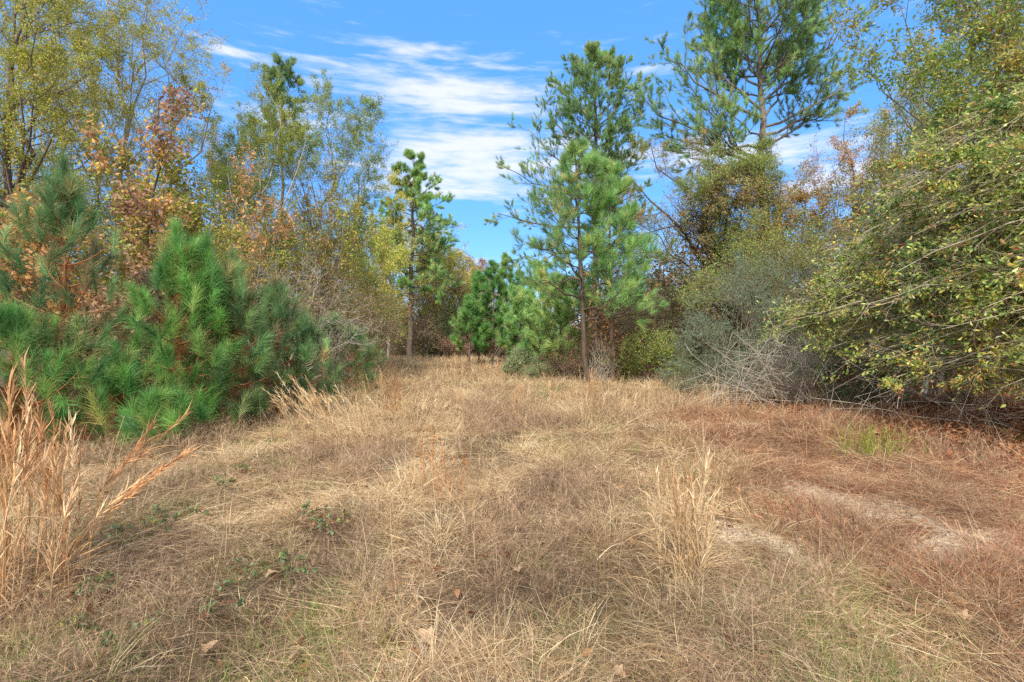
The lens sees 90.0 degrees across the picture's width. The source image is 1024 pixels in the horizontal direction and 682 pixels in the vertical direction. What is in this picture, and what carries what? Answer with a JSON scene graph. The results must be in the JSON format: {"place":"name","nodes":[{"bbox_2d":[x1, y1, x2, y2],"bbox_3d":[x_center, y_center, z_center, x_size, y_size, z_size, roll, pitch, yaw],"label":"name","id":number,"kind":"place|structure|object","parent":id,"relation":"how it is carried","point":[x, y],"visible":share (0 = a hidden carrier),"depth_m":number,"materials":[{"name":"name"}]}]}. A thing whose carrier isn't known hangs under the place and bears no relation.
{"place":"outdoors","nodes":[
{"label":"outdoors","id":0,"kind":"place"},
{"bbox_2d":[0,346,1023,681],"bbox_3d":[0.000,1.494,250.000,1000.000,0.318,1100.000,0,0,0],"label":"ground","id":1,"kind":"structure","parent":0,"point":[510,558],"depth_m":3.63,"materials":[{"name":"plant"}]},
{"bbox_2d":[0,382,75,597],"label":"grass clump","id":2,"kind":"object","parent":1,"relation":"on","point":[15,435],"visible":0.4,"depth_m":2.93,"materials":[{"name":"plant"}]},
{"bbox_2d":[0,170,119,415],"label":"broadleaf tree","id":3,"kind":"object","parent":1,"relation":"on","point":[25,275],"visible":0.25,"depth_m":9.43,"materials":[{"name":"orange plant"}]},
{"bbox_2d":[0,295,124,458],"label":"pine sapling","id":4,"kind":"object","parent":1,"relation":"on","point":[14,329],"visible":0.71,"depth_m":6.53,"materials":[{"name":"green plant"}]},
{"bbox_2d":[0,347,129,632],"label":"grass clump","id":5,"kind":"object","parent":1,"relation":"on","point":[26,467],"visible":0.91,"depth_m":2.74,"materials":[{"name":"plant"}]},
{"bbox_2d":[9,570,121,606],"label":"bramble","id":6,"kind":"object","parent":1,"relation":"on","point":[81,584],"visible":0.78,"depth_m":2.81,"materials":[{"name":"green plant"}]},
{"bbox_2d":[0,128,132,398],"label":"shrub","id":7,"kind":"object","parent":1,"relation":"on","point":[61,261],"visible":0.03,"depth_m":13.70,"materials":[{"name":"brown plant"}]},
{"bbox_2d":[3,397,134,586],"bbox_3d":[-2.590,0.869,2.975,0.813,1.103,0.781,0,0,0],"label":"grass clump","id":8,"kind":"object","parent":1,"relation":"on","point":[72,461],"visible":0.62,"depth_m":2.94,"materials":[{"name":"plant"}]},
{"bbox_2d":[0,0,153,404],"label":"broadleaf tree","id":9,"kind":"object","parent":1,"relation":"on","point":[25,60],"visible":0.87,"depth_m":12.04,"materials":[{"name":"green plant"}]},
{"bbox_2d":[0,0,155,372],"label":"broadleaf tree","id":10,"kind":"object","parent":1,"relation":"on","point":[40,173],"visible":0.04,"depth_m":19.95,"materials":[{"name":"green plant"}]},
{"bbox_2d":[0,142,164,444],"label":"pine sapling","id":11,"kind":"object","parent":1,"relation":"on","point":[65,196],"visible":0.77,"depth_m":7.20,"materials":[{"name":"green plant"}]},
{"bbox_2d":[59,614,124,661],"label":"bramble","id":12,"kind":"object","parent":1,"relation":"on","point":[101,636],"visible":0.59,"depth_m":2.46,"materials":[{"name":"green plant"}]},
{"bbox_2d":[0,442,198,592],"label":"grass clump","id":13,"kind":"object","parent":1,"relation":"on","point":[136,484],"visible":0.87,"depth_m":2.87,"materials":[{"name":"plant"}]},
{"bbox_2d":[22,400,192,562],"bbox_3d":[-2.550,0.863,3.121,1.212,1.061,0.592,0,0,0],"label":"grass clump","id":14,"kind":"object","parent":1,"relation":"on","point":[138,446],"visible":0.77,"depth_m":3.13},
{"bbox_2d":[35,344,186,448],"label":"pine sapling","id":15,"kind":"object","parent":1,"relation":"on","point":[124,378],"visible":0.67,"depth_m":7.05,"materials":[{"name":"green plant"}]},
{"bbox_2d":[0,0,234,278],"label":"broadleaf tree","id":16,"kind":"object","parent":1,"relation":"on","point":[125,111],"visible":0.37,"depth_m":15.64,"materials":[{"name":"green plant"}]},
{"bbox_2d":[65,255,188,410],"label":"broadleaf tree","id":17,"kind":"object","parent":1,"relation":"on","point":[134,275],"visible":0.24,"depth_m":9.01,"materials":[{"name":"brown plant"}]},
{"bbox_2d":[33,85,273,363],"bbox_3d":[-7.781,-1.880,10.981,5.210,6.976,3.241,0,0,0],"label":"broadleaf tree","id":18,"kind":"object","parent":1,"relation":"on","point":[134,205],"visible":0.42,"depth_m":10.42,"materials":[{"name":"orange plant"}]},
{"bbox_2d":[109,374,216,449],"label":"pine sapling","id":19,"kind":"object","parent":1,"relation":"on","point":[170,411],"visible":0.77,"depth_m":6.82,"materials":[{"name":"green plant"}]},
{"bbox_2d":[92,212,241,424],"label":"pine sapling","id":20,"kind":"object","parent":1,"relation":"on","point":[178,253],"visible":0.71,"depth_m":7.73,"materials":[{"name":"green plant"}]},
{"bbox_2d":[124,504,209,531],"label":"bramble","id":21,"kind":"object","parent":1,"relation":"on","point":[155,508],"visible":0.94,"depth_m":3.72,"materials":[{"name":"green plant"}]},
{"bbox_2d":[74,210,271,365],"bbox_3d":[-9.657,-1.457,14.746,5.471,6.290,3.963,0,0,21],"label":"shrub","id":22,"kind":"object","parent":1,"relation":"on","point":[122,231],"visible":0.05,"depth_m":14.54,"materials":[{"name":"brown plant"}]},
{"bbox_2d":[121,578,247,631],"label":"bramble","id":23,"kind":"object","parent":1,"relation":"on","point":[225,584],"visible":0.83,"depth_m":2.61,"materials":[{"name":"green plant"}]},
{"bbox_2d":[137,228,249,426],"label":"pine sapling","id":24,"kind":"object","parent":1,"relation":"on","point":[211,265],"visible":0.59,"depth_m":7.98,"materials":[{"name":"green plant"}]},
{"bbox_2d":[150,120,295,342],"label":"broadleaf tree","id":25,"kind":"object","parent":1,"relation":"on","point":[209,165],"visible":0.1,"depth_m":20.81,"materials":[{"name":"orange plant"}]},
{"bbox_2d":[172,241,292,427],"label":"pine sapling","id":26,"kind":"object","parent":1,"relation":"on","point":[237,286],"visible":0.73,"depth_m":8.41,"materials":[{"name":"green plant"}]},
{"bbox_2d":[181,198,296,370],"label":"broadleaf tree","id":27,"kind":"object","parent":1,"relation":"on","point":[225,246],"visible":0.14,"depth_m":16.21,"materials":[{"name":"orange plant"}]},
{"bbox_2d":[212,137,303,389],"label":"broadleaf tree","id":28,"kind":"object","parent":1,"relation":"on","point":[256,231],"visible":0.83,"depth_m":14.53,"materials":[{"name":"green plant"}]},
{"bbox_2d":[186,60,351,384],"bbox_3d":[-8.659,-4.184,17.891,4.823,11.874,4.929,0,0,-42],"label":"broadleaf tree","id":29,"kind":"object","parent":1,"relation":"on","point":[258,140],"visible":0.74,"depth_m":17.99,"materials":[{"name":"green plant"}]},
{"bbox_2d":[226,549,316,584],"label":"bramble","id":30,"kind":"object","parent":1,"relation":"on","point":[282,557],"visible":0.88,"depth_m":3.05,"materials":[{"name":"green plant"}]},
{"bbox_2d":[236,271,326,416],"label":"pine sapling","id":31,"kind":"object","parent":1,"relation":"on","point":[277,296],"visible":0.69,"depth_m":9.73,"materials":[{"name":"green plant"}]},
{"bbox_2d":[260,50,306,371],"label":"pine tree","id":32,"kind":"object","parent":1,"relation":"on","point":[285,69],"visible":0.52,"depth_m":23.80,"materials":[{"name":"green plant"}]},
{"bbox_2d":[262,306,349,414],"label":"pine sapling","id":33,"kind":"object","parent":1,"relation":"on","point":[326,349],"visible":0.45,"depth_m":10.38,"materials":[{"name":"green plant"}]},
{"bbox_2d":[263,371,356,445],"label":"grass clump","id":34,"kind":"object","parent":1,"relation":"on","point":[299,409],"visible":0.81,"depth_m":7.32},
{"bbox_2d":[250,158,381,379],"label":"broadleaf tree","id":35,"kind":"object","parent":1,"relation":"on","point":[353,241],"visible":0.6,"depth_m":16.95,"materials":[{"name":"green plant"}]},
{"bbox_2d":[244,253,391,392],"bbox_3d":[-4.946,-0.315,12.844,4.105,3.899,2.749,0,0,0],"label":"bare shrub","id":36,"kind":"object","parent":1,"relation":"on","point":[340,322],"visible":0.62,"depth_m":12.84,"materials":[{"name":"grey plant"}]},
{"bbox_2d":[254,196,389,359],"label":"broadleaf tree","id":37,"kind":"object","parent":1,"relation":"on","point":[363,258],"visible":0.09,"depth_m":22.85,"materials":[{"name":"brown plant"}]},
{"bbox_2d":[250,236,395,378],"bbox_3d":[-7.444,-1.194,18.357,7.048,5.465,3.973,0,0,0],"label":"shrub","id":38,"kind":"object","parent":1,"relation":"on","point":[350,279],"visible":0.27,"depth_m":17.93,"materials":[{"name":"brown plant"}]},
{"bbox_2d":[260,66,401,372],"bbox_3d":[-6.989,-4.691,19.743,4.868,12.828,5.157,0,0,-31],"label":"broadleaf tree","id":39,"kind":"object","parent":1,"relation":"on","point":[352,132],"visible":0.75,"depth_m":20.05,"materials":[{"name":"green plant"}]},
{"bbox_2d":[242,262,419,374],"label":"shrub","id":40,"kind":"object","parent":1,"relation":"on","point":[397,322],"visible":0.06,"depth_m":22.33,"materials":[{"name":"brown plant"}]},
{"bbox_2d":[268,377,396,451],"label":"grass clump","id":41,"kind":"object","parent":1,"relation":"on","point":[330,400],"visible":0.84,"depth_m":6.99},
{"bbox_2d":[256,278,410,381],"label":"shrub","id":42,"kind":"object","parent":1,"relation":"on","point":[364,317],"visible":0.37,"depth_m":17.04,"materials":[{"name":"brown plant"}]},
{"bbox_2d":[287,309,382,395],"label":"shrub","id":43,"kind":"object","parent":1,"relation":"on","point":[374,353],"visible":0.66,"depth_m":13.41,"materials":[{"name":"green plant"}]},
{"bbox_2d":[334,324,391,387],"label":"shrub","id":44,"kind":"object","parent":1,"relation":"on","point":[384,359],"visible":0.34,"depth_m":15.48,"materials":[{"name":"green plant"}]},
{"bbox_2d":[319,192,419,359],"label":"broadleaf tree","id":45,"kind":"object","parent":1,"relation":"on","point":[400,254],"visible":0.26,"depth_m":31.17,"materials":[{"name":"yellow plant"}]},
{"bbox_2d":[322,387,425,442],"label":"grass clump","id":46,"kind":"object","parent":1,"relation":"on","point":[384,429],"visible":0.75,"depth_m":7.56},
{"bbox_2d":[326,260,422,361],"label":"shrub","id":47,"kind":"object","parent":1,"relation":"on","point":[394,306],"visible":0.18,"depth_m":29.30,"materials":[{"name":"green plant"}]},
{"bbox_2d":[332,566,443,652],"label":"grass clump","id":48,"kind":"object","parent":1,"relation":"on","point":[403,610],"visible":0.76,"depth_m":2.75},
{"bbox_2d":[367,168,417,356],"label":"broadleaf tree","id":49,"kind":"object","parent":1,"relation":"on","point":[388,220],"visible":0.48,"depth_m":38.50,"materials":[{"name":"green plant"}]},
{"bbox_2d":[359,283,451,357],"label":"shrub","id":50,"kind":"object","parent":1,"relation":"on","point":[418,331],"visible":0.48,"depth_m":41.93,"materials":[{"name":"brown plant"}]},
{"bbox_2d":[369,148,465,357],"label":"pine tree","id":51,"kind":"object","parent":1,"relation":"on","point":[419,176],"visible":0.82,"depth_m":39.82,"materials":[{"name":"green plant"}]},
{"bbox_2d":[354,213,486,356],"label":"broadleaf tree","id":52,"kind":"object","parent":1,"relation":"on","point":[450,261],"visible":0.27,"depth_m":45.46,"materials":[{"name":"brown plant"}]},
{"bbox_2d":[401,394,458,431],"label":"grass clump","id":53,"kind":"object","parent":1,"relation":"on","point":[416,426],"visible":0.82,"depth_m":8.18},
{"bbox_2d":[410,423,471,495],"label":"grass clump","id":54,"kind":"object","parent":1,"relation":"on","point":[424,486],"visible":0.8,"depth_m":4.99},
{"bbox_2d":[416,302,491,357],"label":"shrub","id":55,"kind":"object","parent":1,"relation":"on","point":[448,331],"visible":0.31,"depth_m":43.47,"materials":[{"name":"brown plant"}]},
{"bbox_2d":[437,333,473,357],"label":"shrub","id":56,"kind":"object","parent":1,"relation":"on","point":[452,347],"visible":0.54,"depth_m":41.85,"materials":[{"name":"brown plant"}]},
{"bbox_2d":[414,237,499,355],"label":"broadleaf tree","id":57,"kind":"object","parent":1,"relation":"on","point":[467,285],"visible":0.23,"depth_m":49.15,"materials":[{"name":"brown plant"}]},
{"bbox_2d":[433,434,484,504],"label":"grass clump","id":58,"kind":"object","parent":1,"relation":"on","point":[461,494],"visible":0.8,"depth_m":4.59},
{"bbox_2d":[448,294,493,365],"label":"pine tree","id":59,"kind":"object","parent":1,"relation":"on","point":[467,311],"visible":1,"depth_m":29.79,"materials":[{"name":"green plant"}]},
{"bbox_2d":[466,268,494,363],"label":"pine tree","id":60,"kind":"object","parent":1,"relation":"on","point":[475,284],"visible":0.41,"depth_m":31.76,"materials":[{"name":"green plant"}]},
{"bbox_2d":[473,258,509,364],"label":"pine tree","id":61,"kind":"object","parent":1,"relation":"on","point":[496,316],"visible":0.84,"depth_m":30.77,"materials":[{"name":"green plant"}]},
{"bbox_2d":[489,250,525,363],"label":"pine tree","id":62,"kind":"object","parent":1,"relation":"on","point":[509,276],"visible":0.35,"depth_m":32.88,"materials":[{"name":"green plant"}]},
{"bbox_2d":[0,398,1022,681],"bbox_3d":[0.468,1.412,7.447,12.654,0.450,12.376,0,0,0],"label":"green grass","id":63,"kind":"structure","parent":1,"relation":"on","point":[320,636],"depth_m":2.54,"materials":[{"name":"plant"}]},
{"bbox_2d":[0,367,1023,681],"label":"leaf litter","id":64,"kind":"object","parent":1,"relation":"on","point":[1000,417],"visible":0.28,"depth_m":8.41,"materials":[{"name":"plant"}]},
{"bbox_2d":[457,467,569,534],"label":"grass clump","id":65,"kind":"object","parent":1,"relation":"on","point":[518,501],"visible":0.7,"depth_m":4.23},
{"bbox_2d":[13,190,1017,380],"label":"woods","id":66,"kind":"object","parent":1,"relation":"on","point":[654,283],"visible":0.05,"depth_m":26.54,"materials":[{"name":"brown plant"}]},
{"bbox_2d":[493,283,538,371],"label":"pine tree","id":67,"kind":"object","parent":1,"relation":"on","point":[511,327],"visible":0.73,"depth_m":21.87,"materials":[{"name":"green plant"}]},
{"bbox_2d":[498,346,535,377],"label":"shrub","id":68,"kind":"object","parent":1,"relation":"on","point":[513,364],"visible":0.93,"depth_m":20.48,"materials":[{"name":"green plant"}]},
{"bbox_2d":[498,259,572,366],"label":"pine tree","id":69,"kind":"object","parent":1,"relation":"on","point":[513,340],"visible":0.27,"depth_m":23.79,"materials":[{"name":"green plant"}]},
{"bbox_2d":[518,354,552,380],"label":"shrub","id":70,"kind":"object","parent":1,"relation":"on","point":[531,369],"visible":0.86,"depth_m":19.92,"materials":[{"name":"green plant"}]},
{"bbox_2d":[516,270,604,376],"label":"pine tree","id":71,"kind":"object","parent":1,"relation":"on","point":[561,312],"visible":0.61,"depth_m":20.21,"materials":[{"name":"green plant"}]},
{"bbox_2d":[482,39,677,342],"bbox_3d":[4.262,-8.595,32.435,12.671,20.476,7.466,0,0,0],"label":"pine tree","id":72,"kind":"object","parent":1,"relation":"on","point":[599,61],"visible":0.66,"depth_m":31.24,"materials":[{"name":"green plant"}]},
{"bbox_2d":[506,134,659,383],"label":"pine tree","id":73,"kind":"object","parent":1,"relation":"on","point":[591,161],"visible":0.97,"depth_m":17.24,"materials":[{"name":"green plant"}]},
{"bbox_2d":[530,303,650,381],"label":"shrub","id":74,"kind":"object","parent":1,"relation":"on","point":[579,359],"visible":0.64,"depth_m":19.57,"materials":[{"name":"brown plant"}]},
{"bbox_2d":[550,156,670,382],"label":"pine tree","id":75,"kind":"object","parent":1,"relation":"on","point":[615,169],"visible":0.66,"depth_m":18.09,"materials":[{"name":"green plant"}]},
{"bbox_2d":[591,323,699,383],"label":"shrub","id":76,"kind":"object","parent":1,"relation":"on","point":[658,347],"visible":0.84,"depth_m":18.41,"materials":[{"name":"green plant"}]},
{"bbox_2d":[583,450,724,497],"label":"grass clump","id":77,"kind":"object","parent":1,"relation":"on","point":[639,481],"visible":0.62,"depth_m":5.39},
{"bbox_2d":[597,270,722,375],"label":"shrub","id":78,"kind":"object","parent":1,"relation":"on","point":[661,310],"visible":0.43,"depth_m":23.19,"materials":[{"name":"green plant"}]},
{"bbox_2d":[636,219,712,329],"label":"broadleaf tree","id":79,"kind":"object","parent":1,"relation":"on","point":[669,257],"visible":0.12,"depth_m":34.05,"materials":[{"name":"brown plant"}]},
{"bbox_2d":[628,448,745,584],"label":"grass clump","id":80,"kind":"object","parent":1,"relation":"on","point":[689,540],"visible":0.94,"depth_m":3.46,"materials":[{"name":"plant"}]},
{"bbox_2d":[626,449,790,519],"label":"grass clump","id":81,"kind":"object","parent":1,"relation":"on","point":[731,475],"visible":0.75,"depth_m":4.89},
{"bbox_2d":[605,124,830,372],"bbox_3d":[8.990,-3.799,22.207,9.725,10.933,5.858,0,0,-22],"label":"broadleaf tree","id":82,"kind":"object","parent":1,"relation":"on","point":[681,227],"visible":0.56,"depth_m":21.88,"materials":[{"name":"brown plant"}]},
{"bbox_2d":[669,129,789,371],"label":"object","id":83,"kind":"object","parent":82,"relation":"attached to","point":[766,142],"visible":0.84,"depth_m":20.70,"materials":[{"name":"green plant"}]},
{"bbox_2d":[673,155,800,373],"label":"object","id":84,"kind":"object","parent":82,"relation":"hanging from","point":[759,187],"visible":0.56,"depth_m":20.95,"materials":[{"name":"green plant"}]},
{"bbox_2d":[652,241,846,398],"bbox_3d":[6.257,-0.507,13.489,5.500,4.404,3.462,0,0,-26],"label":"shrub","id":85,"kind":"object","parent":1,"relation":"on","point":[697,320],"visible":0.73,"depth_m":13.34,"materials":[{"name":"green plant"}]},
{"bbox_2d":[623,0,884,370],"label":"pine tree","id":86,"kind":"object","parent":1,"relation":"on","point":[741,36],"visible":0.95,"depth_m":23.81,"materials":[{"name":"green plant"}]},
{"bbox_2d":[670,203,848,387],"bbox_3d":[7.774,-1.495,16.181,6.208,6.112,3.237,0,0,0],"label":"shrub","id":87,"kind":"object","parent":1,"relation":"on","point":[740,250],"visible":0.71,"depth_m":16.06,"materials":[{"name":"green plant"}]},
{"bbox_2d":[666,478,874,557],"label":"grass clump","id":88,"kind":"object","parent":1,"relation":"on","point":[782,521],"visible":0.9,"depth_m":4.02,"materials":[{"name":"plant"}]},
{"bbox_2d":[679,311,879,408],"bbox_3d":[5.836,0.817,11.369,4.906,3.083,3.757,0,0,0],"label":"dead brush","id":89,"kind":"object","parent":1,"relation":"on","point":[792,389],"visible":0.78,"depth_m":11.30,"materials":[{"name":"grey plant"}]},
{"bbox_2d":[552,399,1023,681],"bbox_3d":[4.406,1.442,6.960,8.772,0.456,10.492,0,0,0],"label":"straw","id":90,"kind":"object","parent":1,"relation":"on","point":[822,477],"visible":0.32,"depth_m":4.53,"materials":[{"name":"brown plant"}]},
{"bbox_2d":[752,163,894,378],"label":"broadleaf tree","id":91,"kind":"object","parent":1,"relation":"on","point":[822,203],"visible":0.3,"depth_m":19.68,"materials":[{"name":"green plant"}]},
{"bbox_2d":[637,430,1022,680],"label":"soil clods","id":92,"kind":"object","parent":1,"relation":"on","point":[753,532],"visible":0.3,"depth_m":4.08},
{"bbox_2d":[811,371,887,405],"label":"shrub","id":93,"kind":"object","parent":1,"relation":"on","point":[841,393],"visible":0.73,"depth_m":11.11,"materials":[{"name":"brown plant"}]},
{"bbox_2d":[786,97,916,385],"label":"broadleaf tree","id":94,"kind":"object","parent":1,"relation":"on","point":[843,160],"visible":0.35,"depth_m":16.13,"materials":[{"name":"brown plant"}]},
{"bbox_2d":[782,103,962,381],"bbox_3d":[12.364,-3.371,18.105,7.027,9.913,5.181,0,0,0],"label":"broadleaf tree","id":95,"kind":"object","parent":1,"relation":"on","point":[846,193],"visible":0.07,"depth_m":17.62,"materials":[{"name":"green plant"}]},
{"bbox_2d":[823,415,927,462],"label":"grass clump","id":96,"kind":"object","parent":1,"relation":"on","point":[866,442],"visible":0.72,"depth_m":6.37,"materials":[{"name":"plant"}]},
{"bbox_2d":[748,69,1023,414],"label":"overhanging oak","id":97,"kind":"object","parent":1,"relation":"on","point":[991,296],"visible":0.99,"depth_m":8.12,"materials":[{"name":"green plant"}]},
{"bbox_2d":[799,304,1023,440],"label":"dead branches","id":98,"kind":"object","parent":97,"relation":"attached to","point":[935,401],"visible":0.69,"depth_m":8.57,"materials":[{"name":"wood"}]},
{"bbox_2d":[785,172,1006,393],"bbox_3d":[12.166,-1.731,14.910,9.034,6.708,3.973,0,0,0],"label":"shrub","id":99,"kind":"object","parent":1,"relation":"on","point":[824,260],"visible":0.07,"depth_m":14.60,"materials":[{"name":"green plant"}]},
{"bbox_2d":[830,24,977,394],"bbox_3d":[10.735,-3.319,14.129,6.031,9.940,4.043,0,0,-16],"label":"broadleaf tree","id":100,"kind":"object","parent":1,"relation":"on","point":[888,121],"visible":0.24,"depth_m":13.41,"materials":[{"name":"green plant"}]},
{"bbox_2d":[808,314,1023,406],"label":"shrub","id":101,"kind":"object","parent":1,"relation":"on","point":[964,393],"visible":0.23,"depth_m":11.44,"materials":[{"name":"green plant"}]},
{"bbox_2d":[817,0,1023,324],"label":"broadleaf tree","id":102,"kind":"object","parent":1,"relation":"on","point":[933,61],"visible":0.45,"depth_m":9.18,"materials":[{"name":"green plant"}]},
{"bbox_2d":[847,15,1001,380],"bbox_3d":[15.974,-5.122,19.306,5.309,13.578,5.416,0,0,-37],"label":"broadleaf tree","id":103,"kind":"object","parent":1,"relation":"on","point":[909,134],"visible":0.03,"depth_m":19.25,"materials":[{"name":"green plant"}]},
{"bbox_2d":[847,524,1023,632],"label":"grass clump","id":104,"kind":"object","parent":1,"relation":"on","point":[987,571],"visible":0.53,"depth_m":3.02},
{"bbox_2d":[893,0,1023,391],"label":"broadleaf tree","id":105,"kind":"object","parent":1,"relation":"on","point":[904,114],"visible":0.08,"depth_m":15.04,"materials":[{"name":"green plant"}]},
{"bbox_2d":[898,0,1023,300],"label":"broadleaf tree","id":106,"kind":"object","parent":1,"relation":"on","point":[1018,56],"visible":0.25,"depth_m":8.66,"materials":[{"name":"green plant"}]},
{"bbox_2d":[0,0,1023,328],"label":"sky","id":107,"kind":"structure","parent":0,"point":[452,75],"materials":[{"name":"blue"}]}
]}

